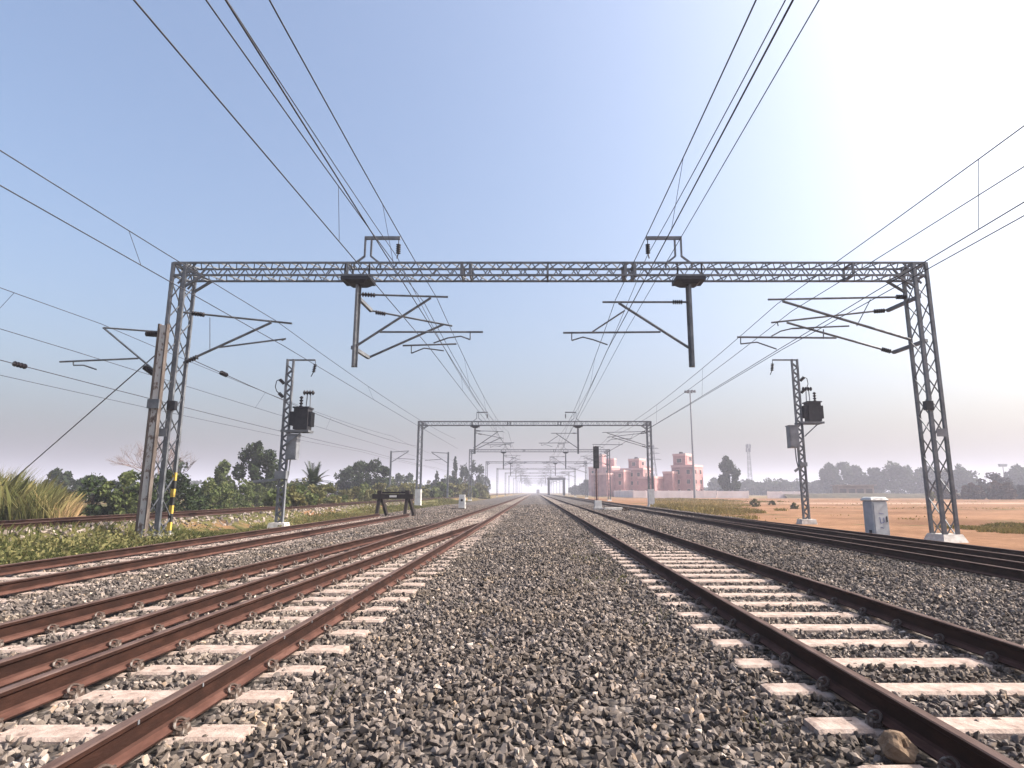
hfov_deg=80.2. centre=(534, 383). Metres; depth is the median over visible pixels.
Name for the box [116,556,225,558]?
sleeper
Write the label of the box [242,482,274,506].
bush
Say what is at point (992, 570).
rail
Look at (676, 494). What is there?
boundary wall
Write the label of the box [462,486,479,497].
shrub
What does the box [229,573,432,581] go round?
sleeper
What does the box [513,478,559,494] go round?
overhead portal
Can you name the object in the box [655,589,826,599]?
sleeper
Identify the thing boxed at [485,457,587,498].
overhead portal
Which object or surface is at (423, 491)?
shrub
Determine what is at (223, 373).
anchor wire
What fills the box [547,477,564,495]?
track gantry
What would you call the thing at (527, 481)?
overhead portal
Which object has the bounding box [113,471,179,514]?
bush
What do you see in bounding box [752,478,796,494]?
tree
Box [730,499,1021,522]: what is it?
sand tufts
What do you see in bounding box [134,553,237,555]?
sleeper
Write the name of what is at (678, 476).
apartment building
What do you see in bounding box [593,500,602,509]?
concrete block
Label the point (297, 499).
shrub
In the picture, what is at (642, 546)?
sleeper
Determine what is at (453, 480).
tree
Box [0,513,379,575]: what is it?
rail
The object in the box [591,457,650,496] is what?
apartment building
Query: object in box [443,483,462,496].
shrub
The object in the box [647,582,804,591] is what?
sleeper
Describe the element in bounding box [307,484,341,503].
shrub
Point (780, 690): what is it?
sleeper
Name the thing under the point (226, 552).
sleeper
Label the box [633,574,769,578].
sleeper
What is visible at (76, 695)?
sleeper
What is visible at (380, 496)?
buffer stop
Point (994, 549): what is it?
rail
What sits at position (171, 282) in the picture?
contact wire
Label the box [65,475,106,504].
tree
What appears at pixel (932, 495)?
shrub
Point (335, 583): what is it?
sleeper
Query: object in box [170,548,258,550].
sleeper
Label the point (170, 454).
bare tree
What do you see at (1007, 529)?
green patch grass
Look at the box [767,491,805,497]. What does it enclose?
boundary wall
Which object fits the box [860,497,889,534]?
trackside cabinet
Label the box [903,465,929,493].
tree
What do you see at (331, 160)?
feeder wire
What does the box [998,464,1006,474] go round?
light mast
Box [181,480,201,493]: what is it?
bush
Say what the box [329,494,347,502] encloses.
shrub
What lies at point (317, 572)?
sleeper
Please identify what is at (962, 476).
tree
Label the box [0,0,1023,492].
sky
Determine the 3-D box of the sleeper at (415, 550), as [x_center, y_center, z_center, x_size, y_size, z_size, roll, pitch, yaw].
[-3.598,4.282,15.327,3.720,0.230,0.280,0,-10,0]
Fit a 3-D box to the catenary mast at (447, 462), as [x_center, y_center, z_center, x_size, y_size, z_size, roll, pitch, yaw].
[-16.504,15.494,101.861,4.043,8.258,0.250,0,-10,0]
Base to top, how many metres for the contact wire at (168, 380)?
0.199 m
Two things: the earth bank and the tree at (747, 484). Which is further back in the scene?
the tree at (747, 484)
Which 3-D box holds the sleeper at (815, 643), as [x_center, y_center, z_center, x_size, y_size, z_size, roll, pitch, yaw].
[3.086,2.545,5.804,2.750,0.304,0.280,0,-10,0]
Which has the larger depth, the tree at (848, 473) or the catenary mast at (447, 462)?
the tree at (848, 473)
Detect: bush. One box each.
[64,472,127,515]
[93,469,151,515]
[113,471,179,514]
[151,470,220,512]
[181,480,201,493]
[197,477,236,509]
[214,478,255,507]
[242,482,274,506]
[263,478,283,488]
[287,476,325,491]
[326,482,335,495]
[327,483,340,496]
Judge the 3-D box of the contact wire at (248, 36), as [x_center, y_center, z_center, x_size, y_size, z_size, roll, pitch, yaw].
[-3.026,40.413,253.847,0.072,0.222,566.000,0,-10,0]
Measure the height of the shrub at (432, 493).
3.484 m
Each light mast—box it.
[684,390,695,497]
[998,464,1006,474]
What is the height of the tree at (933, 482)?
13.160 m
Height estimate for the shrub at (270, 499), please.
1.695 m
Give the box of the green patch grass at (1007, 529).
[935,521,1023,533]
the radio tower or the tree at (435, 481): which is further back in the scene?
the radio tower
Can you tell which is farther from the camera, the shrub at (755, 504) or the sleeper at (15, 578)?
the shrub at (755, 504)
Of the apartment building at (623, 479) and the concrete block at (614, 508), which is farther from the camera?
the apartment building at (623, 479)
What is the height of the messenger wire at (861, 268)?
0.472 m
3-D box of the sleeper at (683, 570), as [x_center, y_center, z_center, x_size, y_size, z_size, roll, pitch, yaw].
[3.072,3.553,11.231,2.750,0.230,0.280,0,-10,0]
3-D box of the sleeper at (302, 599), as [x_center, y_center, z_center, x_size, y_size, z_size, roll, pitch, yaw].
[-3.564,2.967,8.187,3.720,0.304,0.280,0,-10,0]
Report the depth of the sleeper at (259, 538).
18.84 m
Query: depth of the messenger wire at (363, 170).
11.33 m
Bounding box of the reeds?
[0,464,88,520]
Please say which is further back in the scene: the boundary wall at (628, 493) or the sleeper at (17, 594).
the boundary wall at (628, 493)
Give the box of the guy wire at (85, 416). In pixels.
[8,356,153,483]
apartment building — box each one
[588,453,619,495]
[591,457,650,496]
[638,452,703,490]
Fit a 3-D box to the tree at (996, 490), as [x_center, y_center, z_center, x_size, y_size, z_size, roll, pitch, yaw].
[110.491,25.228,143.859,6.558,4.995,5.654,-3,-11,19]
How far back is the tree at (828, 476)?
294.52 m
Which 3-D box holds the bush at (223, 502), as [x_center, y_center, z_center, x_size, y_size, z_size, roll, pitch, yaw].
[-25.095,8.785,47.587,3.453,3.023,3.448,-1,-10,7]
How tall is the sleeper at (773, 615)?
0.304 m
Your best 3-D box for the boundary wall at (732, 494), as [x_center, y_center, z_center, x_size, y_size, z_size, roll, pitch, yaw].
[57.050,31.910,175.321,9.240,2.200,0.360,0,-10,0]
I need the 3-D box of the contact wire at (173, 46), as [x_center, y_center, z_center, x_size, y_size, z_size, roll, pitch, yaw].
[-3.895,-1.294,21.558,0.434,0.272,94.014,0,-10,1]
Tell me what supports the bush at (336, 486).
on the ground at (900, 527)
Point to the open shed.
(852, 488)
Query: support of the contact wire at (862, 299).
hanging from the messenger wire at (868, 239)
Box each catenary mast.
[59,324,169,537]
[389,451,414,486]
[425,452,448,498]
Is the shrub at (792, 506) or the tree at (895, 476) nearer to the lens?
the shrub at (792, 506)
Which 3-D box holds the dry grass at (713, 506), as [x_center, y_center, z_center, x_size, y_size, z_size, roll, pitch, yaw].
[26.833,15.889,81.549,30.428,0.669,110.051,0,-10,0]
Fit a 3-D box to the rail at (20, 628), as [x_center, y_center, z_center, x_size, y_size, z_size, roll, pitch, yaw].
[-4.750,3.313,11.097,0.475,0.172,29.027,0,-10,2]
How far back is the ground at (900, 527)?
40.21 m
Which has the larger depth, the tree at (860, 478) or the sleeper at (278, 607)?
the tree at (860, 478)
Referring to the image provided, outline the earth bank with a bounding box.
[784,493,986,497]
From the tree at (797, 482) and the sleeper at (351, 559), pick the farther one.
the tree at (797, 482)
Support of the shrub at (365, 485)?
on the ground at (900, 527)
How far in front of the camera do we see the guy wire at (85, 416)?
23.00 m
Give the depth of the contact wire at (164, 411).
29.85 m
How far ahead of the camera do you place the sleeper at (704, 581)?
9.83 m
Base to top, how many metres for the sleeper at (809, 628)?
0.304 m
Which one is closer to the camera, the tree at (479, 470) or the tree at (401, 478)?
the tree at (401, 478)
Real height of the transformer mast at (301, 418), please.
7.683 m
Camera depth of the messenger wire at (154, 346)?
22.17 m
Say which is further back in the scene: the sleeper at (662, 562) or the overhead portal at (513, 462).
the overhead portal at (513, 462)
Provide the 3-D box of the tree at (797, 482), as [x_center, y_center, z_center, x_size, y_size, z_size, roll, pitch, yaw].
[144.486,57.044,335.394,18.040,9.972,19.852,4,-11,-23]
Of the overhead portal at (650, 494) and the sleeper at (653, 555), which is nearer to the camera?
the sleeper at (653, 555)
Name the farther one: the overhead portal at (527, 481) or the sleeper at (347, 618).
the overhead portal at (527, 481)
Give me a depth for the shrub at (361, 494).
68.12 m
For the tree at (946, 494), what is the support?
on the ground at (900, 527)
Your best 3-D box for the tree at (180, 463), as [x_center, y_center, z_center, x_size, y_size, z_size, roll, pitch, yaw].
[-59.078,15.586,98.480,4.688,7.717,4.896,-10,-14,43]
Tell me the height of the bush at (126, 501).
3.187 m
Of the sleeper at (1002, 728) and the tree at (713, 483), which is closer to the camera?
the sleeper at (1002, 728)
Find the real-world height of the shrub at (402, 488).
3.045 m
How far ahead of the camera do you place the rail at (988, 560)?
13.73 m
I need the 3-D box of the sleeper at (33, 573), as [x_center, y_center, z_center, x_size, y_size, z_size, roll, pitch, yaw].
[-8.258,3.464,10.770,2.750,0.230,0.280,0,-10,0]
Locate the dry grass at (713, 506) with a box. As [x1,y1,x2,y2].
[650,498,976,520]
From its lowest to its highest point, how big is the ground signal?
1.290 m
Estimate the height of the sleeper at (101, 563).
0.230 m
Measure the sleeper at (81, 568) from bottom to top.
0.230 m
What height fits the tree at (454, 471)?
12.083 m
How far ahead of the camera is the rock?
3.29 m
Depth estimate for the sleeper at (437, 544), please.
16.60 m
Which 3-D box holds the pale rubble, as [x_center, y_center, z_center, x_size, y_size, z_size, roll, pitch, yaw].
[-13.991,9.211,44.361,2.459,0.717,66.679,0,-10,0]
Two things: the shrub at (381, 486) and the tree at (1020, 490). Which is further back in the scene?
the tree at (1020, 490)
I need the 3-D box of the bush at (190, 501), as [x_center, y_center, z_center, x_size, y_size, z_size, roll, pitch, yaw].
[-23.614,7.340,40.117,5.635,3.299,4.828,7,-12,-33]
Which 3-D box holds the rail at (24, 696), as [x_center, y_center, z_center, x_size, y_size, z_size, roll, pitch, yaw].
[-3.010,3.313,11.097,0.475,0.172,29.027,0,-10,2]
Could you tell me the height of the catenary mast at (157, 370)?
7.150 m
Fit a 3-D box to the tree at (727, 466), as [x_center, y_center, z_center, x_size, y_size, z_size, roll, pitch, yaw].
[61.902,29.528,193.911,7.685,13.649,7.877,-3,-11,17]
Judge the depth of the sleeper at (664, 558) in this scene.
13.19 m
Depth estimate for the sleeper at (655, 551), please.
14.66 m
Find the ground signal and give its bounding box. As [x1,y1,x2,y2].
[452,495,464,508]
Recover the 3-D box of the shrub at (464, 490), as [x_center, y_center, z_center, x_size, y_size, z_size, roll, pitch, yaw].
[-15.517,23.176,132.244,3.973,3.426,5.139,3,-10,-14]
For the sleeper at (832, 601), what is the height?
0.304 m
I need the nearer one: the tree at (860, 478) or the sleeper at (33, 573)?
the sleeper at (33, 573)
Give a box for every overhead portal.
[147,236,968,542]
[414,412,654,506]
[468,445,611,500]
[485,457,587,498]
[496,465,575,496]
[505,472,569,495]
[508,473,562,495]
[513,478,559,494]
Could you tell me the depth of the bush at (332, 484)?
102.78 m
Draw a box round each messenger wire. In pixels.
[0,150,454,438]
[0,287,503,480]
[205,0,505,433]
[269,0,526,474]
[550,125,1023,480]
[554,0,756,452]
[584,166,1023,457]
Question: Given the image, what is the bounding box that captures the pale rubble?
[0,501,427,543]
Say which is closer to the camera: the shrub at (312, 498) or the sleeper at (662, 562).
the sleeper at (662, 562)
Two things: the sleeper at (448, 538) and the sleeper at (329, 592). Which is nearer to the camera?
the sleeper at (329, 592)
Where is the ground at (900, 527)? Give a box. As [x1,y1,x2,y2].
[0,492,1023,550]
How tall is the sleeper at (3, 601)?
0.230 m
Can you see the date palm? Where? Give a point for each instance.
(313, 476)
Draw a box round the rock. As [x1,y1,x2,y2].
[877,730,918,764]
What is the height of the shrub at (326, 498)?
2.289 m
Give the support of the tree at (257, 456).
on the ground at (900, 527)
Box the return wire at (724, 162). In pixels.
[548,0,818,469]
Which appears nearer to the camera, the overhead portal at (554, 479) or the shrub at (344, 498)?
the shrub at (344, 498)
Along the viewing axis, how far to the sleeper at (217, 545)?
16.12 m
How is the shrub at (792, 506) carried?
on the ground at (900, 527)
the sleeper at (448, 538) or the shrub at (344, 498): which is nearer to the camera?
the sleeper at (448, 538)
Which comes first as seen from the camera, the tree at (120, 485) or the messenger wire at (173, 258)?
the messenger wire at (173, 258)
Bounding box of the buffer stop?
[372,490,415,515]
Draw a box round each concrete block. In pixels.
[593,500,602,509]
[604,507,622,509]
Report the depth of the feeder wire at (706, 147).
13.03 m
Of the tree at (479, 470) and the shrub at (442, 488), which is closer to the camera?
the shrub at (442, 488)
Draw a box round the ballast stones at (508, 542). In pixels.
[0,504,1023,767]
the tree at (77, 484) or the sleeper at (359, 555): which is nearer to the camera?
the sleeper at (359, 555)
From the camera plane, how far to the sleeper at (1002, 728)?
3.74 m
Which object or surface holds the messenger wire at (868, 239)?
hanging from the overhead portal at (542, 470)
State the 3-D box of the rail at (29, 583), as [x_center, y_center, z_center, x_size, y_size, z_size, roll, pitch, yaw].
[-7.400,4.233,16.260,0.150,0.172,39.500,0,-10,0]
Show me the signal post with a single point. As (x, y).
(595, 457)
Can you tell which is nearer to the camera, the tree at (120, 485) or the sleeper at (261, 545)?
the sleeper at (261, 545)
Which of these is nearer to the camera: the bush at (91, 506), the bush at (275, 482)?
the bush at (91, 506)
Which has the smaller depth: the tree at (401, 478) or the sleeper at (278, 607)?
the sleeper at (278, 607)
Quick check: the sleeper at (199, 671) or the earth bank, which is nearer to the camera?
the sleeper at (199, 671)
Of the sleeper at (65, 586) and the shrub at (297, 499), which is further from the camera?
the shrub at (297, 499)
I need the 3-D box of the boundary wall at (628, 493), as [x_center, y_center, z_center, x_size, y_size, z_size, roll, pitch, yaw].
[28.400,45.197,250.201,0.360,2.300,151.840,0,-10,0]
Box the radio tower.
[746,444,752,479]
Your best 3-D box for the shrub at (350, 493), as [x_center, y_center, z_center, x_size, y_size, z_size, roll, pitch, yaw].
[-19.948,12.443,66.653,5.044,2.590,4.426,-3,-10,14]
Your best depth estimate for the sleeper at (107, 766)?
3.05 m
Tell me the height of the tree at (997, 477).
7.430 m
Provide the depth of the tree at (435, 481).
177.34 m
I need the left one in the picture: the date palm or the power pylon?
the date palm
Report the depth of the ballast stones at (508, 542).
5.33 m
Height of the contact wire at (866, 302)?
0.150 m
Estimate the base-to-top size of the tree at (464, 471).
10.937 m
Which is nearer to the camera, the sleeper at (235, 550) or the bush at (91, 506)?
the sleeper at (235, 550)
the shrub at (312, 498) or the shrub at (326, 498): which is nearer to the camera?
the shrub at (312, 498)
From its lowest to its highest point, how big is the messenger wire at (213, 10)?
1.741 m
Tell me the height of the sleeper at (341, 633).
0.304 m
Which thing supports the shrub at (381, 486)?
on the ground at (900, 527)
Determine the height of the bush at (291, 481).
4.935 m
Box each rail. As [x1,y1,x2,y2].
[0,493,513,523]
[0,493,516,529]
[0,493,531,687]
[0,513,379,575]
[0,513,409,595]
[0,522,480,721]
[0,523,434,642]
[40,494,531,767]
[538,494,1023,767]
[541,494,1023,671]
[542,493,1023,581]
[544,493,1023,561]
[681,515,1023,569]
[713,515,1023,555]
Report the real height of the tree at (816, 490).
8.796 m
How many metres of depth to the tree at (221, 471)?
64.86 m
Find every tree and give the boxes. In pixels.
[42,467,75,492]
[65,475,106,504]
[105,437,197,481]
[112,479,135,491]
[154,458,187,487]
[209,459,235,490]
[231,440,282,505]
[333,465,353,494]
[337,457,393,490]
[394,472,413,486]
[430,470,439,486]
[440,476,463,496]
[451,456,457,487]
[458,463,468,484]
[468,460,483,485]
[480,474,490,492]
[568,485,581,494]
[578,479,588,494]
[707,477,722,494]
[717,455,741,490]
[736,478,758,494]
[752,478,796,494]
[788,478,815,490]
[808,480,823,493]
[818,462,844,492]
[832,461,861,484]
[851,469,868,484]
[864,467,885,492]
[880,460,918,493]
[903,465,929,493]
[918,466,934,492]
[929,470,943,491]
[931,481,960,498]
[941,463,979,492]
[960,482,987,498]
[974,472,1015,498]
[986,480,1017,499]
[1003,464,1023,486]
[1014,484,1023,498]
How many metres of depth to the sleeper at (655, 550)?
15.22 m
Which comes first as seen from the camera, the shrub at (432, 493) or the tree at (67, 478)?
the tree at (67, 478)
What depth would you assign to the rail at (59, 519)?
24.93 m
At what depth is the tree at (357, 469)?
106.93 m
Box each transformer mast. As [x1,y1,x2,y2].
[253,359,316,528]
[770,359,824,523]
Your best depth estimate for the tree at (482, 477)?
256.55 m
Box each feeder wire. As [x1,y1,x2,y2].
[227,0,519,467]
[547,0,785,467]
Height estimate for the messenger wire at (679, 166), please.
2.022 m
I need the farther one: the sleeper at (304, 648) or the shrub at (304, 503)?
the shrub at (304, 503)
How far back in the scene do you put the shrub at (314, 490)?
49.02 m
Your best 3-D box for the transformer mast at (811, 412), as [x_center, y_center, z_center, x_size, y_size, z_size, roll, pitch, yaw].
[13.468,2.870,30.977,2.527,8.454,0.700,0,-10,0]
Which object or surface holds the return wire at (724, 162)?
hanging from the overhead portal at (685, 280)
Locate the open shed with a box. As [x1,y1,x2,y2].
[830,485,876,492]
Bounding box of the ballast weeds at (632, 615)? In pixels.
[324,522,788,741]
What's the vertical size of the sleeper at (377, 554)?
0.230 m
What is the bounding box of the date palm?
[289,460,338,491]
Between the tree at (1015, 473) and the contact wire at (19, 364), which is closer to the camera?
the contact wire at (19, 364)
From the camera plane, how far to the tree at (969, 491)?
147.11 m
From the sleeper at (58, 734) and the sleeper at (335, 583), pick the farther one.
the sleeper at (335, 583)
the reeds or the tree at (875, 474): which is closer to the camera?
the reeds
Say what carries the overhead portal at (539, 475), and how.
on the ground at (900, 527)
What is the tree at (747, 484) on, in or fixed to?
on the ground at (900, 527)
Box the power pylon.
[646,445,660,475]
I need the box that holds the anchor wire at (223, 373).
[194,360,419,446]
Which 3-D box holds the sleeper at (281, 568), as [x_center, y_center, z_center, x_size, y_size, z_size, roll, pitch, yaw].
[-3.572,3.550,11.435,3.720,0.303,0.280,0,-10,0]
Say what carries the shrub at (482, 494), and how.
on the ground at (900, 527)
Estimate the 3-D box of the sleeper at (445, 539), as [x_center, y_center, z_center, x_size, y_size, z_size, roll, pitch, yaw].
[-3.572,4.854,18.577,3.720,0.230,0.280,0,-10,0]
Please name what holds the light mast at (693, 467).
on the ground at (900, 527)
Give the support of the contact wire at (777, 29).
hanging from the messenger wire at (679, 166)
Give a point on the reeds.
(20, 499)
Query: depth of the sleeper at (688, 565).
11.85 m
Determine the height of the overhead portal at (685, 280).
10.555 m
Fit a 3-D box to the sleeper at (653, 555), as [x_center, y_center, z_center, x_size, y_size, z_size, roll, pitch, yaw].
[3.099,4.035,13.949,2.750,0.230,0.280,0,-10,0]
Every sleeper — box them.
[0,577,121,581]
[0,599,20,604]
[0,639,349,656]
[0,716,256,744]
[4,591,53,596]
[5,572,147,576]
[25,624,368,638]
[30,658,326,678]
[36,568,169,571]
[40,683,294,706]
[42,583,94,588]
[65,563,190,566]
[72,611,386,624]
[92,559,210,562]
[97,764,116,767]
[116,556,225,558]
[116,601,398,613]
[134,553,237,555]
[148,592,409,604]
[151,551,248,552]
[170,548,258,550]
[181,585,416,595]
[183,545,272,547]
[197,544,284,545]
[207,579,424,587]
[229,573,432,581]
[234,538,310,539]
[249,568,437,576]
[267,564,442,571]
[283,560,449,567]
[299,557,451,563]
[314,554,455,559]
[324,554,456,556]
[334,551,462,553]
[344,549,466,550]
[352,546,468,548]
[364,544,472,546]
[365,537,480,538]
[367,542,474,544]
[403,539,478,540]
[602,549,693,550]
[603,546,687,548]
[606,551,701,553]
[610,554,709,557]
[612,557,717,560]
[617,561,728,564]
[621,564,739,568]
[627,569,755,573]
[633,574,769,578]
[640,579,785,584]
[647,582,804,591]
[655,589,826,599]
[665,597,850,608]
[677,607,880,619]
[690,619,916,633]
[710,633,959,649]
[734,651,1016,671]
[760,676,1023,700]
[803,709,1023,739]
[857,756,1023,767]
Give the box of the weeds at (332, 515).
[0,497,471,564]
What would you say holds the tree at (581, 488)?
on the ground at (900, 527)
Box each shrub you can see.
[262,488,292,506]
[275,485,304,506]
[295,484,318,505]
[295,492,308,505]
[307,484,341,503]
[307,486,325,503]
[323,487,332,502]
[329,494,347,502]
[337,486,376,501]
[349,487,364,499]
[360,482,376,499]
[372,482,398,499]
[394,484,414,496]
[399,482,428,497]
[426,484,441,497]
[433,481,453,496]
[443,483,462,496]
[456,483,472,496]
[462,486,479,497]
[470,482,490,498]
[749,498,760,506]
[790,502,798,508]
[930,491,937,500]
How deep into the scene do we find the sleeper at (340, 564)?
12.04 m
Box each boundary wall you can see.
[588,490,632,497]
[633,490,715,497]
[716,491,748,497]
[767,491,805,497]
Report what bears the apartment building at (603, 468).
on the ground at (900, 527)
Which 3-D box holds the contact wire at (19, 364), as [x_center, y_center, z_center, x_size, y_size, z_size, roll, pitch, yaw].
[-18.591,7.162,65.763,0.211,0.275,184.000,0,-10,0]
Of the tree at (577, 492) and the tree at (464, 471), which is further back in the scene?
the tree at (577, 492)
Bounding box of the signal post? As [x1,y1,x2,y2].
[593,446,598,503]
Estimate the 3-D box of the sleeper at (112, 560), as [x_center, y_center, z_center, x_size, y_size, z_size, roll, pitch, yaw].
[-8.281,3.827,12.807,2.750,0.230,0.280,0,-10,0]
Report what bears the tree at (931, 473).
on the ground at (900, 527)
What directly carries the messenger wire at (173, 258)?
hanging from the overhead portal at (685, 280)
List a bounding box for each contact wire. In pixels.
[0,185,457,448]
[0,360,457,473]
[0,375,432,468]
[1,329,509,484]
[133,0,502,441]
[225,0,529,483]
[545,202,1023,486]
[549,0,793,469]
[592,215,1023,460]

